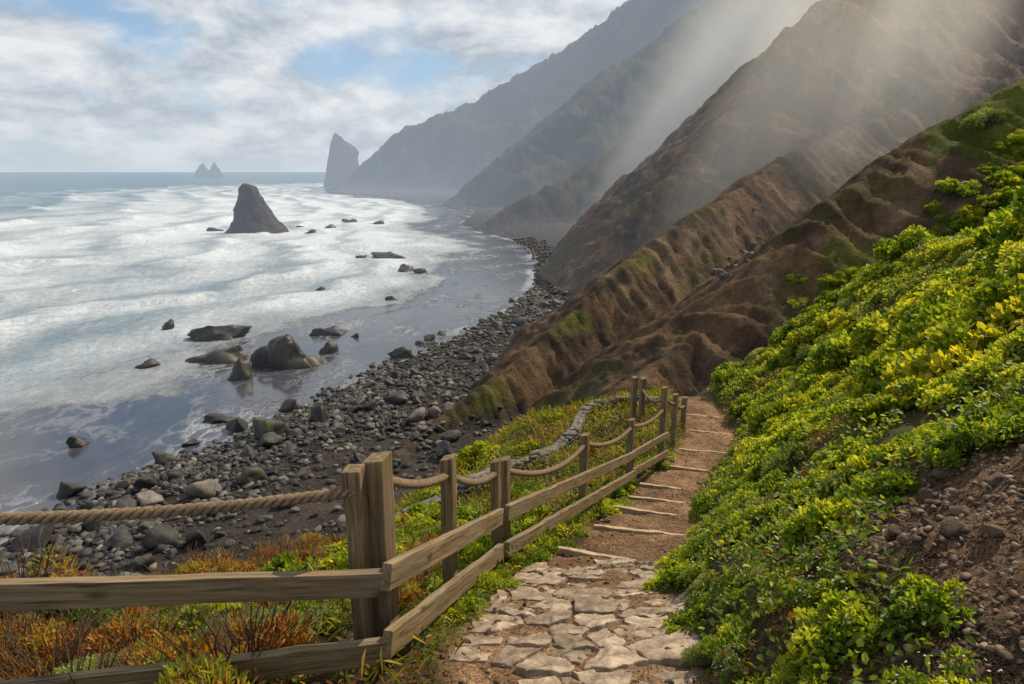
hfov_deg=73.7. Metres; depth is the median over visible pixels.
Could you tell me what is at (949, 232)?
ground shrub
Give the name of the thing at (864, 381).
yellow shrub
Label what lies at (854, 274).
leafy shrub
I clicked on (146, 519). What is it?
boulder
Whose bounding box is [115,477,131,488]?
boulder
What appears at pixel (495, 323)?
boulder
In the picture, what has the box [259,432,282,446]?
boulder
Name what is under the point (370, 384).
boulder
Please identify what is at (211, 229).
surf rock
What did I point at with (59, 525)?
boulder
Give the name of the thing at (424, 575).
dry shrub
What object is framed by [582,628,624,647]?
paving stone
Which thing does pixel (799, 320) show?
yellow shrub
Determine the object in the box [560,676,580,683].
paving stone
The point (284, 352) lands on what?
surf rock
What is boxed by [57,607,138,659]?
dry shrub
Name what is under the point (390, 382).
boulder
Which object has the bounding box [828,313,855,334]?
yellow shrub
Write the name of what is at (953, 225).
leafy shrub
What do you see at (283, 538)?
dry shrub
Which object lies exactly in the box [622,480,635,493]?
leafy shrub
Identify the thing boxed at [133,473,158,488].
boulder
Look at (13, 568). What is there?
boulder
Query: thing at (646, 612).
paving stone
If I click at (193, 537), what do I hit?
boulder
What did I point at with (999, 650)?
rubble
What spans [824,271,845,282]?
ground shrub
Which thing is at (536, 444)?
yellow shrub
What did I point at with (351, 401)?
boulder
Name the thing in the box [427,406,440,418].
boulder
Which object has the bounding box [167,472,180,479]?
boulder
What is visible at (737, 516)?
ground shrub
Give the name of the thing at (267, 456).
boulder
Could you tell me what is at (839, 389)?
yellow shrub
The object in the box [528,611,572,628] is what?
paving stone
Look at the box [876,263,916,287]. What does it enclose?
leafy shrub
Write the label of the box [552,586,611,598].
paving stone
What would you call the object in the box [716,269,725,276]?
scree rock
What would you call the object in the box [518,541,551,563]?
ground shrub
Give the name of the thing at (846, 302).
sage shrub
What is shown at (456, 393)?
boulder
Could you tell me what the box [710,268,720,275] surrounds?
scree rock
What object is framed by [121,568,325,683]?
dry shrub
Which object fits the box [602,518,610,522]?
edge stone
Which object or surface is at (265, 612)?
sage shrub
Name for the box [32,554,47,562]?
boulder
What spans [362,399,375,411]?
boulder
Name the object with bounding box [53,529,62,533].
boulder
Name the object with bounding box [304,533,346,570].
dry shrub
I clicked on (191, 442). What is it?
surf rock
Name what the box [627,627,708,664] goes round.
paving stone
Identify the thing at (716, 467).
sage shrub
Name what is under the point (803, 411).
leafy shrub
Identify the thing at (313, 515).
boulder
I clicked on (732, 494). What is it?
sage shrub
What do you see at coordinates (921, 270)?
sage shrub
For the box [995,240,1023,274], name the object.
leafy shrub
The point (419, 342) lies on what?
surf rock
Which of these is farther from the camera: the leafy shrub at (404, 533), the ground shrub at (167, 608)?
the leafy shrub at (404, 533)
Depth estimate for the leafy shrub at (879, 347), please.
11.04 m
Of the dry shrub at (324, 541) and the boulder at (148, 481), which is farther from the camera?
the boulder at (148, 481)
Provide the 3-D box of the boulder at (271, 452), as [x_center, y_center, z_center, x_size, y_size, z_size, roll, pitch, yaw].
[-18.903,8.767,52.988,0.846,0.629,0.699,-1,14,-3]
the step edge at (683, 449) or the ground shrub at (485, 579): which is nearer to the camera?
the ground shrub at (485, 579)
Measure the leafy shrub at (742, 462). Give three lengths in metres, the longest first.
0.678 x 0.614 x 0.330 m
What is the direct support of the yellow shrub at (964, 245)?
on the terrain at (636, 160)
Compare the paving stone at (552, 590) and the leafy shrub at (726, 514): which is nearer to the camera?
the paving stone at (552, 590)
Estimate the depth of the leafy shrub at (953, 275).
11.09 m
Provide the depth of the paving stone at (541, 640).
3.38 m
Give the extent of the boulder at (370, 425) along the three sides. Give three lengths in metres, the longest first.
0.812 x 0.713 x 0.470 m
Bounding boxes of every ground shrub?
[152,605,187,619]
[243,600,310,629]
[302,585,401,612]
[337,547,403,569]
[399,605,446,630]
[410,590,491,625]
[420,527,440,536]
[421,557,475,591]
[435,561,504,601]
[470,566,521,590]
[493,563,519,573]
[498,551,543,569]
[510,517,519,524]
[518,480,549,490]
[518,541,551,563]
[530,527,578,554]
[558,496,584,509]
[559,522,589,537]
[565,516,587,525]
[577,510,596,521]
[602,479,633,485]
[608,497,633,506]
[652,451,675,459]
[677,528,718,561]
[677,555,711,583]
[680,591,711,614]
[685,521,704,536]
[687,477,734,524]
[696,508,720,535]
[699,613,754,663]
[704,471,728,496]
[705,559,759,615]
[713,500,741,519]
[727,495,770,521]
[727,544,767,580]
[731,467,748,490]
[733,365,754,379]
[746,524,779,544]
[756,566,804,616]
[757,547,797,571]
[765,653,843,683]
[775,365,796,380]
[782,471,817,492]
[785,559,858,622]
[786,272,809,284]
[786,296,809,308]
[790,538,843,572]
[809,442,842,468]
[816,273,837,288]
[821,287,838,292]
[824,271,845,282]
[834,268,851,278]
[845,268,859,277]
[879,645,1001,683]
[913,420,953,432]
[922,203,940,212]
[926,226,947,237]
[934,211,954,225]
[940,227,955,236]
[952,183,972,191]
[956,220,972,228]
[966,203,981,215]
[966,388,1019,410]
[976,162,995,171]
[976,194,989,200]
[982,165,1000,173]
[985,200,1005,210]
[1001,164,1020,172]
[1002,153,1022,159]
[1006,129,1023,144]
[1006,163,1023,174]
[1009,146,1023,152]
[1010,147,1023,154]
[1012,139,1023,147]
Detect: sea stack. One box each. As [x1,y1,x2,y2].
[193,163,208,176]
[208,163,223,176]
[224,183,288,233]
[324,133,358,186]
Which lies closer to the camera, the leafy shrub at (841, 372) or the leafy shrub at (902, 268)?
the leafy shrub at (841, 372)
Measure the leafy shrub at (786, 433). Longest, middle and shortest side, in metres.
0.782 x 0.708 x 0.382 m
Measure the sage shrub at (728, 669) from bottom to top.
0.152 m
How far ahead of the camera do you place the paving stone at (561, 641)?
3.40 m
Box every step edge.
[556,546,643,561]
[594,524,684,534]
[614,505,676,515]
[627,495,685,502]
[640,482,681,489]
[669,465,709,472]
[679,448,726,452]
[689,430,731,434]
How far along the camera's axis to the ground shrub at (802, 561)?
2.91 m
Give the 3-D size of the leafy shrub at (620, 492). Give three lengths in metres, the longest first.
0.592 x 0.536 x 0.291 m
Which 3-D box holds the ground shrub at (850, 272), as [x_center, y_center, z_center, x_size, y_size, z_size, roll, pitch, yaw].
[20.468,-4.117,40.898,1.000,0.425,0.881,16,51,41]
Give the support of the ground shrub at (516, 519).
on the terrain at (636, 160)
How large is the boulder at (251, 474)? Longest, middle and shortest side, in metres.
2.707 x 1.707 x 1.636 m
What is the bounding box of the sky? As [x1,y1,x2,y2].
[0,0,627,171]
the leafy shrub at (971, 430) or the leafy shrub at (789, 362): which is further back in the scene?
the leafy shrub at (789, 362)
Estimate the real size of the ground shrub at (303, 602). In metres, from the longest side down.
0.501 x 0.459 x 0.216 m
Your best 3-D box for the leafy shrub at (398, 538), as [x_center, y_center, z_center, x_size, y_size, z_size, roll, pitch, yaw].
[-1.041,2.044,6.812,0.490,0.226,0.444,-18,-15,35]
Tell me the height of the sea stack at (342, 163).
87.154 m
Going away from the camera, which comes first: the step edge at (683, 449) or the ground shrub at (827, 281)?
the step edge at (683, 449)
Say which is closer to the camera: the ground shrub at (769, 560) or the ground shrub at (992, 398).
the ground shrub at (769, 560)
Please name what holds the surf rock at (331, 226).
in the sea
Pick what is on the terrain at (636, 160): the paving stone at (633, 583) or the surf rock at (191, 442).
the paving stone at (633, 583)
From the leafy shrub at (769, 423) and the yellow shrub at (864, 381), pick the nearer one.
the yellow shrub at (864, 381)
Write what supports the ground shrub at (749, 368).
on the terrain at (636, 160)
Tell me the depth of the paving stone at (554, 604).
4.07 m
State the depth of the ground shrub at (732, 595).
3.42 m
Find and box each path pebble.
[414,678,425,683]
[486,628,490,635]
[665,679,673,683]
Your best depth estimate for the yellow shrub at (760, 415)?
11.47 m
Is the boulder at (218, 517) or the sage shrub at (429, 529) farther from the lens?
the boulder at (218, 517)
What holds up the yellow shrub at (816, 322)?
on the terrain at (636, 160)
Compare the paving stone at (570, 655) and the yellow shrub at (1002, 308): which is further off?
the yellow shrub at (1002, 308)
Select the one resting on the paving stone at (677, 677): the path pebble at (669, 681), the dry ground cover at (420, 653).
the path pebble at (669, 681)
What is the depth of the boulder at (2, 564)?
38.26 m
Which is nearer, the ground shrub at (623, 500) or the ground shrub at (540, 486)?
the ground shrub at (623, 500)
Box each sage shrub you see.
[36,607,126,643]
[52,652,123,673]
[80,608,128,631]
[223,605,285,643]
[270,601,350,637]
[418,524,440,535]
[680,640,712,668]
[684,570,716,596]
[711,461,725,471]
[712,642,752,683]
[719,486,745,505]
[726,442,742,456]
[744,347,766,365]
[749,560,778,587]
[760,440,812,476]
[770,380,801,405]
[777,519,790,534]
[793,330,836,369]
[816,391,851,410]
[817,472,848,497]
[827,295,857,314]
[894,282,911,295]
[911,264,935,279]
[928,267,944,275]
[953,248,976,266]
[957,106,1008,132]
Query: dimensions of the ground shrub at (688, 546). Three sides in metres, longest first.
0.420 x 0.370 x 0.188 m
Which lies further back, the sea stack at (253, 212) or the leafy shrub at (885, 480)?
the sea stack at (253, 212)
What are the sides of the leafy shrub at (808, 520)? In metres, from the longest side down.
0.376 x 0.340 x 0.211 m
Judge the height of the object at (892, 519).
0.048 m
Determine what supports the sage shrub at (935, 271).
on the terrain at (636, 160)
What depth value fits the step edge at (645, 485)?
11.37 m
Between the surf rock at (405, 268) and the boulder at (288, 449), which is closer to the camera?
the boulder at (288, 449)
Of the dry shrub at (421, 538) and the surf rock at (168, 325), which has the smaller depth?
the dry shrub at (421, 538)
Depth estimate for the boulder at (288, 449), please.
53.08 m
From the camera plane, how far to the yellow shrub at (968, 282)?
9.69 m
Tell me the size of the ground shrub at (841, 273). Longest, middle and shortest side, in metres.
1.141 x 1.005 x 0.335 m
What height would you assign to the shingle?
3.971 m
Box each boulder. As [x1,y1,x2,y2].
[0,560,10,565]
[0,564,19,575]
[10,523,54,552]
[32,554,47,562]
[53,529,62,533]
[54,522,63,528]
[56,482,86,497]
[83,520,104,529]
[85,501,100,509]
[88,537,102,544]
[95,562,106,567]
[96,483,105,487]
[110,524,133,547]
[114,495,136,507]
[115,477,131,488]
[118,571,141,575]
[123,553,154,573]
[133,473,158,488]
[135,490,163,506]
[138,521,154,531]
[139,518,157,522]
[141,524,179,550]
[152,451,177,464]
[159,475,167,480]
[161,482,169,489]
[167,468,180,474]
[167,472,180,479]
[167,548,175,559]
[182,479,221,497]
[185,530,207,549]
[214,531,225,538]
[215,514,223,520]
[226,418,247,432]
[235,442,243,448]
[239,445,255,459]
[239,466,266,484]
[252,417,288,440]
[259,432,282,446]
[261,453,273,462]
[262,450,274,455]
[268,465,278,475]
[276,505,294,508]
[279,399,296,411]
[281,443,297,457]
[286,428,301,437]
[289,457,300,462]
[295,466,309,478]
[309,513,318,518]
[310,404,328,422]
[334,426,345,432]
[349,397,355,404]
[350,405,361,412]
[353,397,365,405]
[353,451,366,461]
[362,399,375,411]
[363,381,376,388]
[366,422,375,428]
[371,384,384,390]
[383,390,407,404]
[384,426,395,432]
[385,380,393,385]
[387,390,395,395]
[391,371,399,377]
[392,458,400,464]
[405,407,425,424]
[409,390,424,399]
[410,369,421,375]
[410,423,417,427]
[411,430,419,438]
[412,396,420,404]
[424,334,435,340]
[426,362,436,368]
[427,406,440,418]
[432,359,445,367]
[433,423,445,432]
[434,440,454,458]
[437,331,445,335]
[437,430,461,442]
[443,402,453,410]
[453,391,460,396]
[459,341,467,345]
[459,352,471,358]
[462,346,477,353]
[462,382,470,389]
[466,369,478,375]
[481,362,488,374]
[486,355,496,363]
[491,320,502,326]
[510,316,524,325]
[539,300,548,306]
[551,299,562,304]
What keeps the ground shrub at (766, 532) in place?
on the terrain at (636, 160)
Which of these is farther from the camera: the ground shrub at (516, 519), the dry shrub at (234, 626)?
the ground shrub at (516, 519)
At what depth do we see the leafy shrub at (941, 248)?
15.66 m
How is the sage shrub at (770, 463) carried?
on the terrain at (636, 160)
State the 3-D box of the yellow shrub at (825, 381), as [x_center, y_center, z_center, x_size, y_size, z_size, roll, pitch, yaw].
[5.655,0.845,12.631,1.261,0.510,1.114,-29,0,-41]
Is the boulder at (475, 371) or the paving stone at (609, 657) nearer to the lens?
the paving stone at (609, 657)
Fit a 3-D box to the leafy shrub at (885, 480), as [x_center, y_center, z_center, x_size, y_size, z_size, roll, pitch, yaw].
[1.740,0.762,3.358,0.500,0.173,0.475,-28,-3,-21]
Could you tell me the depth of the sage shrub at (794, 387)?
13.93 m
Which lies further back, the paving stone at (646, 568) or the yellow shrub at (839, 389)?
the yellow shrub at (839, 389)
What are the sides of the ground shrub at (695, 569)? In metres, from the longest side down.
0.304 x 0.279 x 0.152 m
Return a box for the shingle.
[0,236,579,578]
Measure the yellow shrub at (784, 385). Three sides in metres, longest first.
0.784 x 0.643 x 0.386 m
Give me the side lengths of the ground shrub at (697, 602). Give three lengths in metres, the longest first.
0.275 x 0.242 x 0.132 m
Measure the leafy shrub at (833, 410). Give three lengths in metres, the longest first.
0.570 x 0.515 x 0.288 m
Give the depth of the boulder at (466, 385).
65.66 m
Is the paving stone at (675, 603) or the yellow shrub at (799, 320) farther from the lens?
the yellow shrub at (799, 320)
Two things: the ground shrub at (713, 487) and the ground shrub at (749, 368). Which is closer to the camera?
the ground shrub at (713, 487)
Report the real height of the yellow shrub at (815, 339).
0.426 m
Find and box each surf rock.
[66,436,89,447]
[135,358,160,368]
[162,319,174,329]
[181,439,199,446]
[185,344,244,364]
[187,325,251,341]
[203,413,239,423]
[206,227,223,230]
[227,354,252,379]
[250,334,323,369]
[309,325,347,335]
[318,341,338,353]
[325,224,336,227]
[341,219,356,222]
[355,255,366,257]
[371,251,404,258]
[372,220,383,223]
[385,296,396,299]
[387,346,413,358]
[398,264,413,271]
[412,268,426,273]
[415,341,425,344]
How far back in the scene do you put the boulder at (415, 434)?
51.22 m
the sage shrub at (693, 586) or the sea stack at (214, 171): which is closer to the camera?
the sage shrub at (693, 586)
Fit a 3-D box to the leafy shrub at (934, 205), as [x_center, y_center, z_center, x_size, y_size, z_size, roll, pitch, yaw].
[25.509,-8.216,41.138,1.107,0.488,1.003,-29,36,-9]
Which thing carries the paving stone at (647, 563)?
on the terrain at (636, 160)
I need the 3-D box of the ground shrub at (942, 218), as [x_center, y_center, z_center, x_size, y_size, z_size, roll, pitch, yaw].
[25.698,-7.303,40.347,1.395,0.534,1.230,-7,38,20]
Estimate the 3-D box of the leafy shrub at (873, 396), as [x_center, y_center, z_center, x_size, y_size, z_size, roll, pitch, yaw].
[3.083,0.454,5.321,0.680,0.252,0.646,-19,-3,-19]
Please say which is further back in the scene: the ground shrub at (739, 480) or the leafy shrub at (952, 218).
the leafy shrub at (952, 218)
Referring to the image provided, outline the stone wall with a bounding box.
[395,393,658,526]
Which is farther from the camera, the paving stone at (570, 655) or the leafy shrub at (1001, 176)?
the leafy shrub at (1001, 176)
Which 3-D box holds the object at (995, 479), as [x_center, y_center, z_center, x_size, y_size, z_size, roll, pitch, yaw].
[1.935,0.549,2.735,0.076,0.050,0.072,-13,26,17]
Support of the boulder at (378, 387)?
on the terrain at (636, 160)
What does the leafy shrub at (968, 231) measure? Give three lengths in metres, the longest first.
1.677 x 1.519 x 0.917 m
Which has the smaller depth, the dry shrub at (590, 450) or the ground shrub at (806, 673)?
the ground shrub at (806, 673)
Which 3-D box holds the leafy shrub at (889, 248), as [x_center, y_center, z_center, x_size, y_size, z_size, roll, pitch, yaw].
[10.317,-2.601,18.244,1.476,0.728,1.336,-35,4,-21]
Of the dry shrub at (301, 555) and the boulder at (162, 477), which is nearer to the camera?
the dry shrub at (301, 555)
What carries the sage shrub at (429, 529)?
on the terrain at (636, 160)
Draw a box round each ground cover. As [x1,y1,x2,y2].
[2,389,683,683]
[676,233,1023,683]
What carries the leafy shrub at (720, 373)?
on the terrain at (636, 160)
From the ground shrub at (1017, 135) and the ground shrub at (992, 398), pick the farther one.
the ground shrub at (1017, 135)
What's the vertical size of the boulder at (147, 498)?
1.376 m
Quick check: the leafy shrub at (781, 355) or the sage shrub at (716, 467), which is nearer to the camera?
the sage shrub at (716, 467)
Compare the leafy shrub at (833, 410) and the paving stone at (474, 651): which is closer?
the paving stone at (474, 651)
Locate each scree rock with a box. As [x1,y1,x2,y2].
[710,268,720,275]
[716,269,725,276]
[742,251,753,259]
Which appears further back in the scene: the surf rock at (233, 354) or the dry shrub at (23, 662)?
the surf rock at (233, 354)
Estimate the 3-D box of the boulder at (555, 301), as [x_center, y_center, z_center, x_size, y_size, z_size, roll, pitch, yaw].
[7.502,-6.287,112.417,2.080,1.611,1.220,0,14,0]
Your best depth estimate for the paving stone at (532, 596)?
4.30 m
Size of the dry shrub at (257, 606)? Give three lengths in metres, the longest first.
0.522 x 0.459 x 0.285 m
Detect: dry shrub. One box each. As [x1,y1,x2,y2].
[0,526,101,627]
[0,608,152,680]
[0,609,64,631]
[0,609,88,670]
[0,611,48,644]
[0,612,149,683]
[47,571,152,624]
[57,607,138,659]
[76,567,153,610]
[80,618,173,670]
[82,604,211,667]
[83,623,192,669]
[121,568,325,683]
[128,540,217,574]
[130,606,187,631]
[131,606,164,619]
[150,562,244,619]
[171,617,217,643]
[172,531,258,572]
[176,626,224,645]
[201,547,306,572]
[202,600,319,654]
[203,601,273,636]
[204,556,242,572]
[226,537,307,571]
[232,600,300,621]
[243,532,304,561]
[250,528,299,548]
[253,525,323,552]
[286,538,324,564]
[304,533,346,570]
[319,527,345,556]
[321,532,343,544]
[324,513,346,544]
[348,578,425,608]
[398,524,439,549]
[400,534,440,563]
[404,562,441,585]
[472,505,489,516]
[551,402,578,414]
[571,438,599,461]
[611,446,626,455]
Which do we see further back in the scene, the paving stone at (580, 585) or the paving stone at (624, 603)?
the paving stone at (580, 585)
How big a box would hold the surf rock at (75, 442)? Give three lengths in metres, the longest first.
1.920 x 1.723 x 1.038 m
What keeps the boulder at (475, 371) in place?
on the terrain at (636, 160)
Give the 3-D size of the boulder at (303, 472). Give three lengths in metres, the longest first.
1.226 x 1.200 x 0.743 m
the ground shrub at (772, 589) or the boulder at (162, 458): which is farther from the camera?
the boulder at (162, 458)
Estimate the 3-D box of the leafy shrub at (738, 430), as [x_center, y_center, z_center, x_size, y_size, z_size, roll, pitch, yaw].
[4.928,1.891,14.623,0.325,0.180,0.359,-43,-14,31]
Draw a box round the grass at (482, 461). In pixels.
[0,381,687,683]
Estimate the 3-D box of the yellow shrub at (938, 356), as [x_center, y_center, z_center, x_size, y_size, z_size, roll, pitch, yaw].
[3.513,0.148,5.551,0.994,0.557,1.125,-35,-14,14]
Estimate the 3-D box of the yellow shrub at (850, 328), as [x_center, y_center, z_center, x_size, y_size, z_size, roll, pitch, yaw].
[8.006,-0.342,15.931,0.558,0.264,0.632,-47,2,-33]
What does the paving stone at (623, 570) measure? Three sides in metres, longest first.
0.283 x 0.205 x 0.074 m
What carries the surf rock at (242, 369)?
in the sea
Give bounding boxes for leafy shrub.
[144,634,226,663]
[199,602,260,622]
[259,551,315,607]
[317,537,406,569]
[395,528,419,539]
[397,536,421,541]
[405,505,476,532]
[416,486,440,502]
[432,519,467,527]
[458,532,522,568]
[467,503,490,520]
[477,525,515,540]
[478,444,499,458]
[511,483,533,500]
[514,516,569,542]
[520,503,550,520]
[576,501,608,518]
[588,486,628,499]
[599,496,622,514]
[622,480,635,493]
[633,478,638,487]
[641,456,670,469]
[642,558,696,593]
[655,545,696,570]
[657,603,708,634]
[701,474,726,493]
[711,361,741,385]
[719,519,754,546]
[720,512,739,523]
[723,495,738,504]
[726,393,751,416]
[727,441,778,478]
[732,469,786,510]
[732,672,767,683]
[733,420,787,455]
[735,425,745,433]
[741,446,789,483]
[745,393,775,415]
[746,368,766,381]
[750,493,805,525]
[752,388,765,399]
[761,411,797,433]
[761,413,812,447]
[764,347,798,370]
[764,379,783,391]
[767,317,796,345]
[779,497,856,550]
[781,391,841,423]
[782,356,796,367]
[786,408,812,423]
[786,588,895,675]
[787,467,831,503]
[790,384,827,405]
[792,419,823,445]
[794,329,870,382]
[795,304,815,317]
[807,396,850,423]
[813,287,848,308]
[819,437,871,473]
[823,394,869,428]
[829,369,845,376]
[829,468,921,519]
[832,275,846,286]
[834,444,888,483]
[837,260,897,304]
[847,265,863,279]
[847,295,919,359]
[848,292,872,312]
[864,285,895,306]
[867,344,885,358]
[869,392,902,413]
[872,224,928,261]
[874,425,949,466]
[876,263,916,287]
[878,572,976,635]
[887,250,919,271]
[889,283,1001,352]
[895,289,912,302]
[912,240,1011,311]
[915,243,942,264]
[915,350,1023,414]
[921,433,974,468]
[924,199,943,210]
[924,233,948,241]
[926,208,942,215]
[930,237,972,258]
[931,258,1003,305]
[934,177,960,193]
[938,597,969,630]
[939,404,1023,456]
[949,179,982,196]
[949,213,966,224]
[949,221,967,230]
[954,204,984,221]
[957,226,975,237]
[965,210,983,221]
[966,217,986,228]
[971,205,1023,253]
[975,196,998,207]
[984,170,1022,187]
[984,322,1023,357]
[986,183,1023,249]
[990,186,1016,201]
[990,395,1023,412]
[992,139,1012,150]
[992,170,1019,188]
[994,362,1023,393]
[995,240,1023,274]
[1006,179,1023,190]
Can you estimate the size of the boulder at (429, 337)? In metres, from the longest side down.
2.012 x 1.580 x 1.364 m
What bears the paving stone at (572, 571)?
on the terrain at (636, 160)
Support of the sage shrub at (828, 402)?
on the terrain at (636, 160)
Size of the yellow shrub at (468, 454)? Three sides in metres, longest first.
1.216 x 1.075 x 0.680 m
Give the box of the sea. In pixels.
[0,172,540,543]
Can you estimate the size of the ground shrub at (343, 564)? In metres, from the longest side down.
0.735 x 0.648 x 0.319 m
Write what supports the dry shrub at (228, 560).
on the terrain at (636, 160)
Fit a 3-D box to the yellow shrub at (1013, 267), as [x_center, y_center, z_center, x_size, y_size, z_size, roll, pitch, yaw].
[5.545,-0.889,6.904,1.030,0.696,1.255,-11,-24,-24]
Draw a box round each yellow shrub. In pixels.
[154,603,241,635]
[395,501,440,528]
[456,439,488,471]
[512,439,539,454]
[541,411,570,424]
[714,460,735,476]
[736,386,748,392]
[744,392,810,437]
[758,347,779,362]
[772,381,790,397]
[783,307,847,356]
[793,302,836,330]
[796,371,841,394]
[812,334,826,345]
[812,421,827,431]
[827,383,845,394]
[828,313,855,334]
[842,375,942,423]
[845,337,896,391]
[846,317,864,334]
[850,328,927,399]
[876,316,1014,390]
[896,275,910,287]
[900,283,929,300]
[922,273,942,287]
[924,271,1023,348]
[950,237,975,259]
[950,268,994,297]
[992,248,1023,291]
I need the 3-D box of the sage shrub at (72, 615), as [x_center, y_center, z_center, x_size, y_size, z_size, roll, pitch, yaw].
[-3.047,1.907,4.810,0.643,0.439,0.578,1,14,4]
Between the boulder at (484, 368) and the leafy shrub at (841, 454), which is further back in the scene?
the boulder at (484, 368)
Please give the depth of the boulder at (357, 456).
49.58 m
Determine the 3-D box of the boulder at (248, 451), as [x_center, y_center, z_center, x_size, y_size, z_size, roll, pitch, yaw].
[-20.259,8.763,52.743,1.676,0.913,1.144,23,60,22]
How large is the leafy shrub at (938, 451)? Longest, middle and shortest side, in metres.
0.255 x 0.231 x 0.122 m
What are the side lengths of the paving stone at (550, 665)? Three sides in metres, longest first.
0.290 x 0.271 x 0.088 m
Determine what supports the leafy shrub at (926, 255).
on the terrain at (636, 160)
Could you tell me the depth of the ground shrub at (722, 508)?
5.40 m
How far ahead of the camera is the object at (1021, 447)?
2.77 m
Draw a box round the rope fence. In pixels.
[0,376,687,683]
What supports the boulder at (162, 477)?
on the terrain at (636, 160)
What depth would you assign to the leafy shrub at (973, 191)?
40.10 m
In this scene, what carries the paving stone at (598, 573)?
on the terrain at (636, 160)
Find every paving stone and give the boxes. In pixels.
[446,645,492,663]
[455,635,504,645]
[470,613,524,634]
[481,602,529,612]
[489,589,509,603]
[493,645,541,668]
[499,606,541,618]
[503,584,555,593]
[503,632,549,647]
[510,590,551,601]
[513,572,541,581]
[514,651,578,678]
[517,676,559,683]
[520,563,548,572]
[523,576,565,585]
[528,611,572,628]
[529,597,570,610]
[539,568,565,576]
[545,648,595,665]
[549,622,586,635]
[550,633,598,649]
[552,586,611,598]
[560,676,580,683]
[563,567,582,576]
[566,565,599,570]
[566,582,590,587]
[568,574,601,581]
[571,595,616,614]
[572,613,620,631]
[574,669,632,683]
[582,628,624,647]
[582,645,650,670]
[585,570,610,576]
[593,557,635,564]
[599,563,634,568]
[604,565,637,573]
[605,597,629,612]
[611,623,673,641]
[612,589,666,598]
[616,576,672,590]
[617,607,682,618]
[623,615,671,627]
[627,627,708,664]
[634,561,663,566]
[634,569,656,577]
[637,565,661,572]
[639,668,704,683]
[640,598,674,605]
[664,590,686,612]
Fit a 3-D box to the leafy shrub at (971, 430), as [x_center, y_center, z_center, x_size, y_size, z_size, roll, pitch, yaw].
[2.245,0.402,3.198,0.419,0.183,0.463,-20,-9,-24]
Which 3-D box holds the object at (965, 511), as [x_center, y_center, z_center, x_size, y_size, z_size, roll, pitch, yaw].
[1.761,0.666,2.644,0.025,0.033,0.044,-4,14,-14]
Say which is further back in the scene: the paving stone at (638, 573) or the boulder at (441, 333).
the boulder at (441, 333)
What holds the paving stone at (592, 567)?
on the terrain at (636, 160)
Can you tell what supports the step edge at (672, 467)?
on the terrain at (636, 160)
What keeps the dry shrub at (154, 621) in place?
on the terrain at (636, 160)
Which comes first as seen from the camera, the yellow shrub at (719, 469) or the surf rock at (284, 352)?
the yellow shrub at (719, 469)
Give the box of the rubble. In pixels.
[450,325,1023,683]
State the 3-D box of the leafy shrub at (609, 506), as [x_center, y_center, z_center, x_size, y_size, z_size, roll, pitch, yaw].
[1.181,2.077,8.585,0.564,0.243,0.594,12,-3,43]
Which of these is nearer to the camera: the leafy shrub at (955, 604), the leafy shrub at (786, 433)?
the leafy shrub at (955, 604)
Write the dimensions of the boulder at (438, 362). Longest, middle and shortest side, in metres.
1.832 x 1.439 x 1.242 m
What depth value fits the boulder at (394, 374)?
73.69 m
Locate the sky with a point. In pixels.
(86, 85)
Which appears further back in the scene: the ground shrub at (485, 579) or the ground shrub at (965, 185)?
the ground shrub at (965, 185)
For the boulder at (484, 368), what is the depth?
70.37 m
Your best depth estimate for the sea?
121.20 m
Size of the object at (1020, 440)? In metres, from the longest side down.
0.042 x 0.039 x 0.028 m
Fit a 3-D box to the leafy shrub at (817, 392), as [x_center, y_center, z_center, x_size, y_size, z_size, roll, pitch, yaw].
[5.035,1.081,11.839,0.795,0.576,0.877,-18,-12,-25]
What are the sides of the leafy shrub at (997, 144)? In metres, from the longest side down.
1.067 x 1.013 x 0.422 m
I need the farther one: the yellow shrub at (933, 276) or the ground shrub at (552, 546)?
the yellow shrub at (933, 276)
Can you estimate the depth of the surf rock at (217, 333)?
91.86 m
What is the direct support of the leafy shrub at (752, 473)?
on the terrain at (636, 160)
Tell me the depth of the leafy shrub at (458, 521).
8.35 m
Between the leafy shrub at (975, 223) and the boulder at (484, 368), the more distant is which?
the boulder at (484, 368)
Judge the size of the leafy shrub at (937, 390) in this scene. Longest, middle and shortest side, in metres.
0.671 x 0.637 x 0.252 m
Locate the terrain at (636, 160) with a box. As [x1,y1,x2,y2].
[0,0,1023,683]
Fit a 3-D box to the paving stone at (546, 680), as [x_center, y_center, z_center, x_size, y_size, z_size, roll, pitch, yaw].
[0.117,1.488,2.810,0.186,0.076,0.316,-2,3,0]
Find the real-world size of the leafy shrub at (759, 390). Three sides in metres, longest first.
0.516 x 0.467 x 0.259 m
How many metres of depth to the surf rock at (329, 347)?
85.22 m
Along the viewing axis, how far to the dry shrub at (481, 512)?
6.60 m

